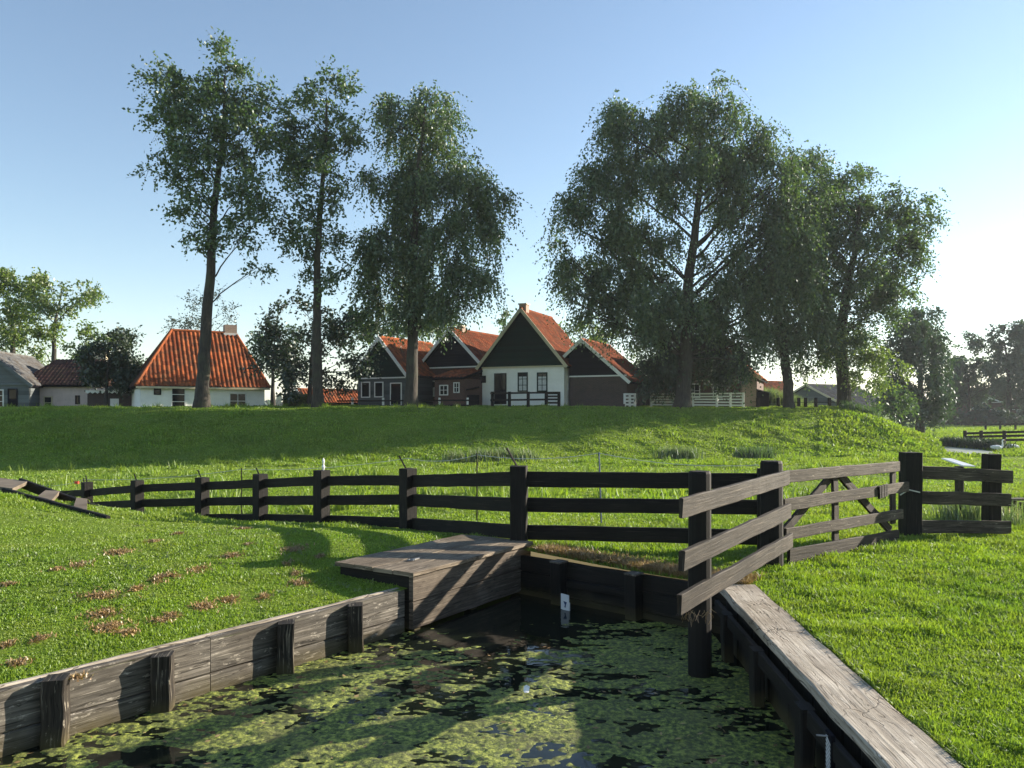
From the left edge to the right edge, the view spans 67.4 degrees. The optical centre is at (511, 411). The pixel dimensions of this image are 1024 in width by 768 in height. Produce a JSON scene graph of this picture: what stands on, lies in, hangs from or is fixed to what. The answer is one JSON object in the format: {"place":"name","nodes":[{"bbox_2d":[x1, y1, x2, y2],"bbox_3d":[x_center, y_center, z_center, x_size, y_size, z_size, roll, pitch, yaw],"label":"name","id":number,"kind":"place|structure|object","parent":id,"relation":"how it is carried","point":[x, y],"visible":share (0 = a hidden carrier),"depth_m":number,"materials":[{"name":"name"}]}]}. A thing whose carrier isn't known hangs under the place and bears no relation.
{"place":"outdoors","nodes":[
{"label":"outdoors","id":0,"kind":"place"},
{"bbox_2d":[0,593,815,767],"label":"canal water","id":1,"kind":"structure","parent":0,"point":[491,627],"depth_m":5.81,"materials":[{"name":"black liquid"}]},
{"bbox_2d":[0,620,794,767],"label":"floating algae","id":2,"kind":"object","parent":1,"relation":"on","point":[245,735],"visible":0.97,"depth_m":5.08,"materials":[{"name":"green plant"}]},
{"bbox_2d":[9,629,790,767],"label":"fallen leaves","id":3,"kind":"object","parent":2,"relation":"on","point":[719,726],"visible":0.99,"depth_m":5.20,"materials":[{"name":"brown plant"}]},
{"bbox_2d":[524,685,529,692],"bbox_3d":[0.107,2.020,5.585,0.046,0.044,0.060,0,0,0],"label":"plastic scrap","id":4,"kind":"object","parent":2,"relation":"on","point":[526,688],"visible":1,"depth_m":5.60,"materials":[{"name":"white plastic"}]},
{"bbox_2d":[0,406,1023,767],"bbox_3d":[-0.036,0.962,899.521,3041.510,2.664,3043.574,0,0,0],"label":"ground","id":5,"kind":"structure","parent":0,"point":[396,420],"depth_m":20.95,"materials":[{"name":"green plant"}]},
{"bbox_2d":[0,351,43,406],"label":"grey house","id":6,"kind":"structure","parent":5,"relation":"on","point":[20,385],"depth_m":48.37,"materials":[{"name":"tile"}]},
{"bbox_2d":[0,389,3,406],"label":"window","id":7,"kind":"structure","parent":6,"relation":"in","point":[1,390],"depth_m":48.11,"materials":[{"name":"white paint"}]},
{"bbox_2d":[8,389,17,406],"bbox_3d":[-31.351,-0.777,48.218,0.558,1.303,0.053,0,0,-10],"label":"door","id":8,"kind":"structure","parent":6,"relation":"in","point":[12,393],"depth_m":48.22,"materials":[{"name":"black paint"}]},
{"bbox_2d":[0,266,50,365],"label":"lime tree","id":9,"kind":"object","parent":5,"relation":"on","point":[10,334],"visible":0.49,"depth_m":63.34,"materials":[{"name":"green plant"}]},
{"bbox_2d":[0,478,110,518],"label":"bank steps","id":10,"kind":"structure","parent":5,"relation":"on","point":[44,494],"depth_m":12.75,"materials":[{"name":"brown wood"}]},
{"bbox_2d":[2,267,111,362],"bbox_3d":[-36.701,-5.806,61.769,7.747,11.842,5.372,0,0,-17],"label":"lime tree","id":11,"kind":"object","parent":5,"relation":"on","point":[42,304],"visible":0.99,"depth_m":61.40,"materials":[{"name":"green plant"}]},
{"bbox_2d":[33,349,111,405],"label":"plastered house","id":12,"kind":"structure","parent":5,"relation":"on","point":[56,378],"depth_m":50.07,"materials":[{"name":"paint"}]},
{"bbox_2d":[43,396,52,405],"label":"window","id":13,"kind":"structure","parent":12,"relation":"in","point":[48,400],"depth_m":49.92,"materials":[{"name":"beige paint"}]},
{"bbox_2d":[75,395,79,403],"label":"window","id":14,"kind":"structure","parent":12,"relation":"in","point":[77,397],"depth_m":50.04,"materials":[{"name":"black glass"}]},
{"bbox_2d":[59,319,113,359],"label":"tree","id":15,"kind":"object","parent":5,"relation":"on","point":[89,328],"visible":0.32,"depth_m":69.64,"materials":[{"name":"green plant"}]},
{"bbox_2d":[67,322,146,405],"bbox_3d":[-25.095,-2.781,47.955,5.290,5.580,4.012,0,0,0],"label":"round shrub","id":16,"kind":"object","parent":5,"relation":"on","point":[119,368],"visible":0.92,"depth_m":47.32,"materials":[{"name":"green plant"}]},
{"bbox_2d":[85,387,131,405],"bbox_3d":[-25.603,-0.860,49.890,3.190,1.600,2.240,0,0,0],"label":"lean to","id":17,"kind":"object","parent":5,"relation":"on","point":[95,397],"visible":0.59,"depth_m":49.10,"materials":[{"name":"brick"}]},
{"bbox_2d":[110,399,118,405],"bbox_3d":[-25.398,-0.435,49.080,0.550,0.750,0.040,0,0,0],"label":"door","id":18,"kind":"structure","parent":17,"relation":"in","point":[113,402],"depth_m":49.06,"materials":[{"name":"white paint"}]},
{"bbox_2d":[0,525,324,681],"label":"dead clippings","id":19,"kind":"object","parent":5,"relation":"on","point":[111,625],"visible":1,"depth_m":6.47,"materials":[{"name":"brown plant"}]},
{"bbox_2d":[128,325,270,406],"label":"hipped house","id":20,"kind":"structure","parent":5,"relation":"on","point":[166,375],"depth_m":46.70,"materials":[{"name":"orange tile"}]},
{"bbox_2d":[154,388,160,394],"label":"window","id":21,"kind":"structure","parent":20,"relation":"in","point":[157,391],"depth_m":44.63,"materials":[{"name":"black glass"}]},
{"bbox_2d":[171,389,185,405],"bbox_3d":[-19.643,-0.779,45.222,0.814,1.327,0.053,0,0,-31],"label":"window","id":22,"kind":"structure","parent":20,"relation":"in","point":[178,396],"depth_m":45.23,"materials":[{"name":"white paint"}]},
{"bbox_2d":[229,393,246,405],"bbox_3d":[-16.760,-0.626,46.956,1.022,1.009,0.053,0,0,-31],"label":"window","id":23,"kind":"structure","parent":20,"relation":"in","point":[234,398],"depth_m":46.94,"materials":[{"name":"white paint"}]},
{"bbox_2d":[157,279,241,333],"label":"bare tree","id":24,"kind":"object","parent":5,"relation":"on","point":[189,323],"visible":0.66,"depth_m":52.35,"materials":[{"name":"green plant"}]},
{"bbox_2d":[0,588,404,756],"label":"quay wall","id":25,"kind":"structure","parent":5,"relation":"on","point":[56,709],"depth_m":5.45,"materials":[{"name":"grey wood"}]},
{"bbox_2d":[122,25,297,407],"bbox_3d":[-15.793,-9.710,40.160,8.952,19.727,6.324,0,0,0],"label":"poplar tree","id":26,"kind":"object","parent":5,"relation":"on","point":[174,116],"visible":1,"depth_m":39.62,"materials":[{"name":"green plant"}]},
{"bbox_2d":[244,321,307,405],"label":"leafy tree","id":27,"kind":"object","parent":5,"relation":"on","point":[272,400],"visible":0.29,"depth_m":63.98,"materials":[{"name":"green plant"}]},
{"bbox_2d":[282,393,306,406],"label":"garden hedge","id":28,"kind":"object","parent":5,"relation":"on","point":[303,398],"visible":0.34,"depth_m":51.72,"materials":[{"name":"green plant"}]},
{"bbox_2d":[241,54,376,407],"bbox_3d":[-10.883,-9.390,41.517,7.056,18.951,6.638,0,0,0],"label":"poplar tree","id":29,"kind":"object","parent":5,"relation":"on","point":[295,161],"visible":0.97,"depth_m":41.60,"materials":[{"name":"green plant"}]},
{"bbox_2d":[238,288,386,405],"bbox_3d":[-11.626,-3.622,45.986,8.443,7.311,5.899,0,0,0],"label":"maple tree","id":30,"kind":"object","parent":5,"relation":"on","point":[291,372],"visible":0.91,"depth_m":45.35,"materials":[{"name":"green plant"}]},
{"bbox_2d":[296,388,357,405],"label":"outbuilding","id":31,"kind":"structure","parent":5,"relation":"on","point":[333,399],"depth_m":63.16,"materials":[{"name":"brown brick"}]},
{"bbox_2d":[353,334,435,404],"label":"green house","id":32,"kind":"structure","parent":5,"relation":"on","point":[390,384],"depth_m":52.13,"materials":[{"name":"black paint"}]},
{"bbox_2d":[361,382,369,397],"bbox_3d":[-10.032,-1.477,52.629,0.780,1.094,0.053,0,0,29],"label":"window","id":33,"kind":"structure","parent":32,"relation":"in","point":[365,389],"depth_m":52.65,"materials":[{"name":"white paint"}]},
{"bbox_2d":[374,382,383,396],"bbox_3d":[-9.032,-1.476,52.081,0.765,1.054,0.053,0,0,29],"label":"window","id":34,"kind":"structure","parent":32,"relation":"in","point":[378,386],"depth_m":52.06,"materials":[{"name":"white paint"}]},
{"bbox_2d":[390,382,401,404],"bbox_3d":[-7.764,-1.142,51.369,0.961,1.555,0.053,0,0,29],"label":"door","id":35,"kind":"structure","parent":32,"relation":"in","point":[395,388],"depth_m":51.36,"materials":[{"name":"white paint"}]},
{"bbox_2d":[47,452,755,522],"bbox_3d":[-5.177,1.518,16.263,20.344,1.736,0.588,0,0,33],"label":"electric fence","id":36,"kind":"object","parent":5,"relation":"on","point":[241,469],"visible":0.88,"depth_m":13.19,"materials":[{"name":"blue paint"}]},
{"bbox_2d":[342,301,463,347],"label":"leafy tree","id":37,"kind":"object","parent":5,"relation":"on","point":[380,333],"visible":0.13,"depth_m":68.01,"materials":[{"name":"green plant"}]},
{"bbox_2d":[337,398,477,405],"bbox_3d":[-6.494,-0.455,47.483,8.810,0.788,0.157,0,0,4],"label":"front fence","id":38,"kind":"object","parent":5,"relation":"on","point":[352,400],"visible":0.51,"depth_m":47.47,"materials":[{"name":"black paint"}]},
{"bbox_2d":[60,448,759,549],"bbox_3d":[-4.695,1.498,13.048,17.499,2.134,1.460,0,0,35],"label":"plank fence","id":39,"kind":"object","parent":5,"relation":"on","point":[518,504],"visible":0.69,"depth_m":9.84,"materials":[{"name":"brown wood"}]},
{"bbox_2d":[335,534,532,630],"bbox_3d":[-0.758,2.042,8.229,1.004,1.116,2.099,0,0,34],"label":"sluice box","id":40,"kind":"object","parent":5,"relation":"on","point":[439,579],"visible":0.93,"depth_m":7.80,"materials":[{"name":"wood"}]},
{"bbox_2d":[336,80,536,406],"bbox_3d":[-4.147,-9.389,44.295,11.288,18.870,7.542,0,0,0],"label":"willow tree","id":41,"kind":"object","parent":5,"relation":"on","point":[420,184],"visible":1,"depth_m":43.47,"materials":[{"name":"green plant"}]},
{"bbox_2d":[422,325,498,405],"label":"brick house","id":42,"kind":"structure","parent":5,"relation":"on","point":[456,372],"depth_m":52.42,"materials":[{"name":"brown brick"}]},
{"bbox_2d":[433,381,434,395],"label":"window","id":43,"kind":"structure","parent":42,"relation":"in","point":[433,381],"depth_m":53.70,"materials":[{"name":"white paint"}]},
{"bbox_2d":[439,385,447,394],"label":"window","id":44,"kind":"structure","parent":42,"relation":"in","point":[443,389],"depth_m":50.11,"materials":[{"name":"white paint"}]},
{"bbox_2d":[453,382,459,392],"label":"window","id":45,"kind":"structure","parent":42,"relation":"in","point":[456,385],"depth_m":49.60,"materials":[{"name":"white paint"}]},
{"bbox_2d":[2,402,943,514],"bbox_3d":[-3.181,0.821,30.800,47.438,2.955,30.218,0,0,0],"label":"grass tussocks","id":46,"kind":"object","parent":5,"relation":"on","point":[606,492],"depth_m":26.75,"materials":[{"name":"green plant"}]},
{"bbox_2d":[466,386,479,404],"bbox_3d":[-2.875,-0.941,50.000,1.516,1.350,0.800,0,0,0],"label":"garden bench","id":47,"kind":"object","parent":5,"relation":"on","point":[470,397],"visible":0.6,"depth_m":49.70,"materials":[{"name":"black paint"}]},
{"bbox_2d":[0,404,973,466],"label":"dike grass","id":48,"kind":"structure","parent":5,"relation":"on","point":[37,411],"depth_m":36.34,"materials":[{"name":"green plant"}]},
{"bbox_2d":[436,446,551,462],"bbox_3d":[-0.772,1.790,32.510,4.922,0.785,2.348,0,0,6],"label":"weed tuft","id":49,"kind":"object","parent":5,"relation":"on","point":[459,455],"visible":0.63,"depth_m":32.30,"materials":[{"name":"green plant"}]},
{"bbox_2d":[494,306,513,334],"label":"poplar sapling","id":50,"kind":"object","parent":5,"relation":"on","point":[506,315],"visible":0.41,"depth_m":61.47,"materials":[{"name":"green plant"}]},
{"bbox_2d":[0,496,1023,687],"bbox_3d":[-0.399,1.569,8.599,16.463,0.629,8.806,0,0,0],"label":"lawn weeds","id":51,"kind":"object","parent":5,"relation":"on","point":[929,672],"visible":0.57,"depth_m":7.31,"materials":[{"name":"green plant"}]},
{"bbox_2d":[475,303,573,405],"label":"white house","id":52,"kind":"structure","parent":5,"relation":"on","point":[527,351],"depth_m":50.02,"materials":[{"name":"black paint"}]},
{"bbox_2d":[480,376,485,382],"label":"window","id":53,"kind":"structure","parent":52,"relation":"in","point":[483,378],"depth_m":51.13,"materials":[{"name":"black paint"}]},
{"bbox_2d":[494,373,506,403],"bbox_3d":[-0.768,-1.491,50.607,0.876,2.039,0.053,0,0,24],"label":"door","id":54,"kind":"structure","parent":52,"relation":"in","point":[500,379],"depth_m":50.60,"materials":[{"name":"black paint"}]},
{"bbox_2d":[518,372,527,391],"bbox_3d":[0.698,-1.902,49.956,0.704,1.264,0.053,0,0,24],"label":"window","id":55,"kind":"structure","parent":52,"relation":"in","point":[522,376],"depth_m":49.94,"materials":[{"name":"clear glass"}]},
{"bbox_2d":[537,372,546,391],"bbox_3d":[1.939,-1.881,49.404,0.720,1.251,0.053,0,0,24],"label":"window","id":56,"kind":"structure","parent":52,"relation":"in","point":[541,376],"depth_m":49.40,"materials":[{"name":"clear glass"}]},
{"bbox_2d":[490,392,559,406],"bbox_3d":[0.804,-0.620,46.976,4.326,1.183,0.208,0,0,11],"label":"garden fence","id":57,"kind":"object","parent":5,"relation":"on","point":[509,399],"visible":0.74,"depth_m":46.89,"materials":[{"name":"brown wood"}]},
{"bbox_2d":[548,393,556,403],"bbox_3d":[2.496,-0.621,46.833,0.849,1.155,0.155,0,0,7],"label":"garden screen","id":58,"kind":"object","parent":5,"relation":"on","point":[552,398],"visible":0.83,"depth_m":46.76,"materials":[{"name":"black wood"}]},
{"bbox_2d":[558,314,614,343],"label":"leafy tree","id":59,"kind":"object","parent":5,"relation":"on","point":[594,339],"visible":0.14,"depth_m":65.73,"materials":[{"name":"green plant"}]},
{"bbox_2d":[265,396,923,414],"bbox_3d":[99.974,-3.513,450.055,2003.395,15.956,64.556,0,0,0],"label":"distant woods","id":60,"kind":"object","parent":5,"relation":"on","point":[278,399],"depth_m":426.95,"materials":[{"name":"green plant"}]},
{"bbox_2d":[563,332,648,406],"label":"barn house","id":61,"kind":"structure","parent":5,"relation":"on","point":[594,380],"depth_m":48.67,"materials":[{"name":"brick"}]},
{"bbox_2d":[517,555,725,633],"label":"back quay wall","id":62,"kind":"structure","parent":5,"relation":"on","point":[634,595],"depth_m":7.89,"materials":[{"name":"black wood"}]},
{"bbox_2d":[561,593,569,610],"bbox_3d":[0.553,1.982,7.959,0.110,0.175,0.015,0,0,41],"label":"level plate","id":63,"kind":"object","parent":62,"relation":"attached to","point":[565,603],"visible":1,"depth_m":7.95,"materials":[{"name":"white plastic"}]},
{"bbox_2d":[623,393,635,406],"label":"white side fence","id":64,"kind":"object","parent":5,"relation":"on","point":[629,398],"visible":0.8,"depth_m":47.62,"materials":[{"name":"paint"}]},
{"bbox_2d":[627,345,655,372],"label":"leafy tree","id":65,"kind":"object","parent":5,"relation":"on","point":[634,356],"visible":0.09,"depth_m":70.12,"materials":[{"name":"green plant"}]},
{"bbox_2d":[529,541,773,583],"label":"straw grass","id":66,"kind":"structure","parent":5,"relation":"on","point":[612,558],"depth_m":8.01,"materials":[{"name":"plant"}]},
{"bbox_2d":[649,444,707,458],"bbox_3d":[7.460,1.777,34.294,2.773,0.755,1.883,0,0,0],"label":"weed tuft","id":67,"kind":"object","parent":5,"relation":"on","point":[682,453],"visible":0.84,"depth_m":34.15,"materials":[{"name":"green plant"}]},
{"bbox_2d":[532,69,836,407],"bbox_3d":[10.160,-9.921,45.919,18.203,20.171,9.664,0,0,0],"label":"willow tree","id":68,"kind":"object","parent":5,"relation":"on","point":[780,234],"visible":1,"depth_m":44.92,"materials":[{"name":"green plant"}]},
{"bbox_2d":[629,312,758,404],"bbox_3d":[11.024,-3.313,47.306,8.102,6.711,6.800,0,0,0],"label":"bush","id":69,"kind":"object","parent":5,"relation":"on","point":[667,373],"visible":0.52,"depth_m":46.78,"materials":[{"name":"green plant"}]},
{"bbox_2d":[650,393,743,406],"bbox_3d":[11.902,-0.603,49.191,6.424,1.228,0.162,0,0,-11],"label":"white rail fence","id":70,"kind":"object","parent":5,"relation":"on","point":[730,402],"visible":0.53,"depth_m":49.27,"materials":[{"name":"paint"}]},
{"bbox_2d":[649,348,767,406],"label":"end house","id":71,"kind":"structure","parent":5,"relation":"on","point":[696,389],"depth_m":52.90,"materials":[{"name":"brown brick"}]},
{"bbox_2d":[691,383,699,397],"bbox_3d":[12.638,-1.418,53.146,0.768,1.015,0.053,0,0,22],"label":"window","id":72,"kind":"structure","parent":71,"relation":"in","point":[696,389],"depth_m":53.11,"materials":[{"name":"white paint"}]},
{"bbox_2d":[713,384,721,397],"bbox_3d":[14.078,-1.402,52.565,0.639,1.005,0.053,0,0,22],"label":"window","id":73,"kind":"structure","parent":71,"relation":"in","point":[716,384],"depth_m":52.61,"materials":[{"name":"white paint"}]},
{"bbox_2d":[677,460,792,677],"bbox_3d":[1.993,1.633,6.681,0.345,2.335,2.938,0,0,32],"label":"broken fence","id":74,"kind":"object","parent":5,"relation":"on","point":[700,502],"visible":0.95,"depth_m":5.96,"materials":[{"name":"brown wood"}]},
{"bbox_2d":[783,461,908,563],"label":"field gate","id":75,"kind":"structure","parent":74,"relation":"attached to","point":[817,496],"depth_m":8.63,"materials":[{"name":"brown wood"}]},
{"bbox_2d":[740,375,755,406],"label":"garden pier","id":76,"kind":"structure","parent":5,"relation":"on","point":[749,398],"depth_m":50.83,"materials":[{"name":"brick"}]},
{"bbox_2d":[729,445,783,458],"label":"weed tuft","id":77,"kind":"object","parent":5,"relation":"on","point":[756,452],"visible":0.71,"depth_m":34.57,"materials":[{"name":"green plant"}]},
{"bbox_2d":[756,389,770,406],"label":"garden shed","id":78,"kind":"structure","parent":5,"relation":"on","point":[764,400],"depth_m":51.40,"materials":[{"name":"black wood"}]},
{"bbox_2d":[764,381,783,392],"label":"red roof cottage","id":79,"kind":"structure","parent":5,"relation":"on","point":[770,384],"depth_m":95.89,"materials":[{"name":"brown brick"}]},
{"bbox_2d":[764,386,819,405],"bbox_3d":[23.255,0.035,61.012,12.852,4.325,5.275,0,0,0],"label":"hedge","id":80,"kind":"object","parent":5,"relation":"on","point":[774,394],"visible":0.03,"depth_m":59.88,"materials":[{"name":"green plant"}]},
{"bbox_2d":[732,144,857,408],"bbox_3d":[17.369,-8.152,47.611,7.624,16.576,6.483,0,0,0],"label":"willow tree","id":81,"kind":"object","parent":5,"relation":"on","point":[795,348],"visible":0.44,"depth_m":46.97,"materials":[{"name":"green plant"}]},
{"bbox_2d":[756,398,851,407],"bbox_3d":[19.302,-0.063,50.985,7.247,1.705,0.210,0,0,-8],"label":"picket fence","id":82,"kind":"object","parent":5,"relation":"on","point":[815,402],"visible":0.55,"depth_m":50.90,"materials":[{"name":"brown wood"}]},
{"bbox_2d":[793,383,883,411],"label":"cottage","id":83,"kind":"structure","parent":5,"relation":"on","point":[821,392],"depth_m":84.73,"materials":[{"name":"grey tile"}]},
{"bbox_2d":[715,584,962,767],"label":"capped quay wall","id":84,"kind":"structure","parent":5,"relation":"on","point":[805,684],"depth_m":4.51,"materials":[{"name":"grey wood"}]},
{"bbox_2d":[816,729,834,767],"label":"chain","id":85,"kind":"object","parent":84,"relation":"attached to","point":[829,735],"visible":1,"depth_m":3.91,"materials":[{"name":"paint"}]},
{"bbox_2d":[838,399,885,417],"bbox_3d":[21.129,-0.102,46.489,2.821,1.410,1.825,0,0,23],"label":"hedge","id":86,"kind":"object","parent":5,"relation":"on","point":[854,406],"visible":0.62,"depth_m":46.37,"materials":[{"name":"green plant"}]},
{"bbox_2d":[806,327,918,404],"bbox_3d":[21.604,-2.521,48.237,6.895,5.415,4.660,0,0,0],"label":"bush","id":87,"kind":"object","parent":5,"relation":"on","point":[859,361],"visible":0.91,"depth_m":47.52,"materials":[{"name":"green plant"}]},
{"bbox_2d":[792,154,958,405],"bbox_3d":[22.360,-7.953,49.145,11.276,16.689,7.434,0,0,0],"label":"elm tree","id":88,"kind":"object","parent":5,"relation":"on","point":[881,296],"visible":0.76,"depth_m":48.31,"materials":[{"name":"green plant"}]},
{"bbox_2d":[859,379,921,421],"bbox_3d":[28.715,-0.100,58.031,5.171,4.987,4.108,0,0,-10],"label":"hawthorn bush","id":89,"kind":"object","parent":5,"relation":"on","point":[906,403],"visible":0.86,"depth_m":57.45,"materials":[{"name":"green plant"}]},
{"bbox_2d":[867,299,962,432],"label":"ash tree","id":90,"kind":"object","parent":5,"relation":"on","point":[916,346],"visible":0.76,"depth_m":70.48,"materials":[{"name":"green plant"}]},
{"bbox_2d":[818,405,1023,457],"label":"meadow grass","id":91,"kind":"structure","parent":5,"relation":"on","point":[958,431],"depth_m":41.32,"materials":[{"name":"green plant"}]},
{"bbox_2d":[898,452,1012,536],"bbox_3d":[5.661,1.264,9.976,1.580,1.472,0.366,0,0,-7],"label":"side fence","id":92,"kind":"object","parent":5,"relation":"on","point":[991,499],"visible":0.91,"depth_m":9.88,"materials":[{"name":"brown wood"}]},
{"bbox_2d":[941,458,974,515],"bbox_3d":[7.095,1.336,12.223,0.161,1.171,0.458,0,0,-40],"label":"info panel","id":93,"kind":"object","parent":5,"relation":"on","point":[959,486],"visible":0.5,"depth_m":12.15,"materials":[{"name":"white plastic"}]},
{"bbox_2d":[903,404,1023,425],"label":"hawthorn bush","id":94,"kind":"object","parent":5,"relation":"on","point":[998,414],"visible":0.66,"depth_m":106.08,"materials":[{"name":"green plant"}]},
{"bbox_2d":[927,433,1016,449],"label":"pond reeds","id":95,"kind":"object","parent":5,"relation":"on","point":[972,442],"visible":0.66,"depth_m":43.82,"materials":[{"name":"green plant"}]},
{"bbox_2d":[922,492,1023,525],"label":"weed tuft","id":96,"kind":"object","parent":5,"relation":"on","point":[947,512],"visible":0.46,"depth_m":11.82,"materials":[{"name":"green plant"}]},
{"bbox_2d":[945,388,1005,423],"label":"distant house","id":97,"kind":"structure","parent":5,"relation":"on","point":[997,402],"depth_m":123.08,"materials":[{"name":"grey brick"}]},
{"bbox_2d":[942,353,1013,425],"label":"ash tree","id":98,"kind":"object","parent":5,"relation":"on","point":[966,393],"visible":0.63,"depth_m":115.74,"materials":[{"name":"green plant"}]},
{"bbox_2d":[959,319,1023,425],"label":"ash tree","id":99,"kind":"object","parent":5,"relation":"on","point":[1011,363],"visible":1,"depth_m":111.15,"materials":[{"name":"green plant"}]},
{"bbox_2d":[963,430,1023,442],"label":"paddock fence","id":100,"kind":"object","parent":5,"relation":"on","point":[982,436],"visible":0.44,"depth_m":48.21,"materials":[{"name":"brown wood"}]},
{"bbox_2d":[990,439,1003,449],"bbox_3d":[25.918,1.815,41.023,0.732,0.641,0.402,0,0,-25],"label":"swan","id":101,"kind":"object","parent":5,"relation":"on","point":[997,447],"visible":0.98,"depth_m":40.91,"materials":[{"name":"white"}]},
{"bbox_2d":[972,387,1023,423],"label":"distant house","id":102,"kind":"structure","parent":5,"relation":"on","point":[1013,411],"depth_m":122.86,"materials":[{"name":"grey brick"}]},
{"bbox_2d":[973,422,1023,429],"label":"paddock fence","id":103,"kind":"object","parent":5,"relation":"on","point":[985,424],"visible":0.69,"depth_m":86.61,"materials":[{"name":"brown wood"}]},
{"bbox_2d":[1002,498,1023,521],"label":"ditch piling","id":104,"kind":"object","parent":5,"relation":"on","point":[1017,499],"visible":0.14,"depth_m":13.73,"materials":[{"name":"wood"}]},
{"bbox_2d":[0,415,1023,529],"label":"meadow grass","id":105,"kind":"structure","parent":0,"point":[166,515],"depth_m":20.23,"materials":[{"name":"green plant"}]},
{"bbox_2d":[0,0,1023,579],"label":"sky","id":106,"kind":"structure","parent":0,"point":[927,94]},
{"bbox_2d":[943,446,992,453],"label":"pond water","id":107,"kind":"structure","parent":0,"point":[958,450],"depth_m":41.15,"materials":[{"name":"grey liquid"}]}
]}

